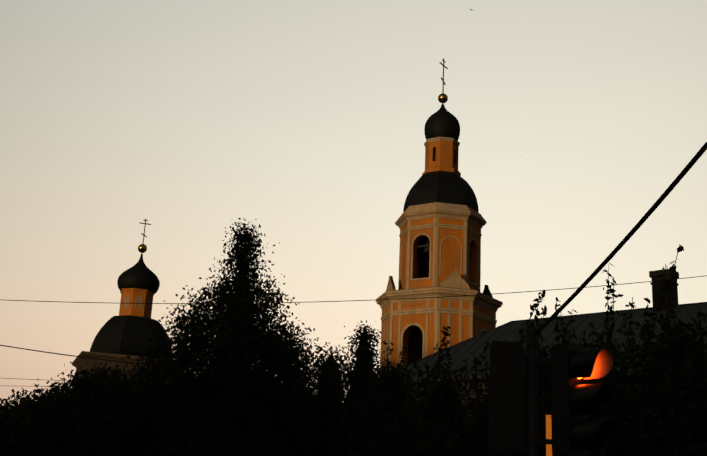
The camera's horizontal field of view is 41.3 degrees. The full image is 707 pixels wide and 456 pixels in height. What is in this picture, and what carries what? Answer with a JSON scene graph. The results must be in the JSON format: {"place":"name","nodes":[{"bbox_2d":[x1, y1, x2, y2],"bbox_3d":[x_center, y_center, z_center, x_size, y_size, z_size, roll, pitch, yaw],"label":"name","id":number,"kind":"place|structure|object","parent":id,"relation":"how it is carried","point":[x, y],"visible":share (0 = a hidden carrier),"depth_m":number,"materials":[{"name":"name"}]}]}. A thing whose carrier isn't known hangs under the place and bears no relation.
{"place":"outdoors","nodes":[
{"label":"outdoors","id":0,"kind":"place"},
{"bbox_2d":[71,218,181,388],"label":"church","id":1,"kind":"structure","parent":0,"point":[117,336],"depth_m":81.01,"materials":[{"name":"metal"}]},
{"bbox_2d":[0,0,706,405],"label":"sky","id":2,"kind":"structure","parent":0,"point":[306,120],"materials":[{"name":"beige"}]},
{"bbox_2d":[376,58,502,370],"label":"bell tower","id":3,"kind":"structure","parent":0,"point":[440,222],"depth_m":74.54,"materials":[{"name":"orange paint"}]},
{"bbox_2d":[379,269,706,424],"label":"house","id":4,"kind":"structure","parent":0,"point":[508,332],"depth_m":46.22,"materials":[{"name":"metal"}]},
{"label":"ground","id":5,"kind":"structure","parent":0,"visible":0},
{"bbox_2d":[0,402,36,455],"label":"tree","id":6,"kind":"object","parent":5,"relation":"on","point":[3,426],"visible":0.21,"depth_m":33.80,"materials":[{"name":"green plant"}]},
{"bbox_2d":[0,388,118,451],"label":"tree","id":7,"kind":"object","parent":5,"relation":"on","point":[25,402],"visible":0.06,"depth_m":36.67,"materials":[{"name":"green plant"}]},
{"bbox_2d":[0,383,151,455],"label":"tree","id":8,"kind":"object","parent":5,"relation":"on","point":[73,424],"visible":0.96,"depth_m":32.67,"materials":[{"name":"green plant"}]},
{"bbox_2d":[29,362,184,434],"bbox_3d":[-10.585,9.149,39.483,7.891,6.720,7.251,2,-16,1],"label":"tree","id":9,"kind":"object","parent":5,"relation":"on","point":[96,383],"visible":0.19,"depth_m":38.95,"materials":[{"name":"green plant"}]},
{"bbox_2d":[105,218,344,455],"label":"birch tree","id":10,"kind":"object","parent":5,"relation":"on","point":[240,338],"visible":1,"depth_m":33.74,"materials":[{"name":"green plant"}]},
{"bbox_2d":[240,368,344,455],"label":"tree","id":11,"kind":"object","parent":5,"relation":"on","point":[307,405],"visible":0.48,"depth_m":40.34,"materials":[{"name":"green plant"}]},
{"bbox_2d":[309,342,367,455],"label":"tree","id":12,"kind":"object","parent":5,"relation":"on","point":[330,387],"visible":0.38,"depth_m":42.91,"materials":[{"name":"green plant"}]},
{"bbox_2d":[0,275,706,386],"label":"overhead wires","id":13,"kind":"object","parent":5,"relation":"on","point":[276,302],"visible":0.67,"depth_m":27.46,"materials":[{"name":"rubber"}]},
{"bbox_2d":[338,320,391,445],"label":"tree","id":14,"kind":"object","parent":5,"relation":"on","point":[360,357],"visible":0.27,"depth_m":45.55,"materials":[{"name":"green plant"}]},
{"bbox_2d":[332,360,417,455],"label":"tree","id":15,"kind":"object","parent":5,"relation":"on","point":[375,381],"visible":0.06,"depth_m":39.18,"materials":[{"name":"green plant"}]},
{"bbox_2d":[322,335,436,455],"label":"tree","id":16,"kind":"object","parent":5,"relation":"on","point":[394,385],"visible":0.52,"depth_m":26.20,"materials":[{"name":"green plant"}]},
{"bbox_2d":[358,325,489,455],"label":"tree","id":17,"kind":"object","parent":5,"relation":"on","point":[442,398],"visible":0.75,"depth_m":23.11,"materials":[{"name":"green plant"}]},
{"bbox_2d":[442,290,606,455],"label":"tree","id":18,"kind":"object","parent":5,"relation":"on","point":[544,384],"visible":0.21,"depth_m":18.00,"materials":[{"name":"green plant"}]},
{"bbox_2d":[487,263,651,455],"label":"tree","id":19,"kind":"object","parent":5,"relation":"on","point":[605,344],"visible":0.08,"depth_m":16.05,"materials":[{"name":"green plant"}]},
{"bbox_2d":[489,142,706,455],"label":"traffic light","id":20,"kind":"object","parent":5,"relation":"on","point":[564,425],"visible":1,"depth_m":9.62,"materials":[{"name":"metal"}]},
{"bbox_2d":[525,244,706,455],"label":"tree","id":21,"kind":"object","parent":5,"relation":"on","point":[668,417],"visible":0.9,"depth_m":13.24,"materials":[{"name":"green plant"}]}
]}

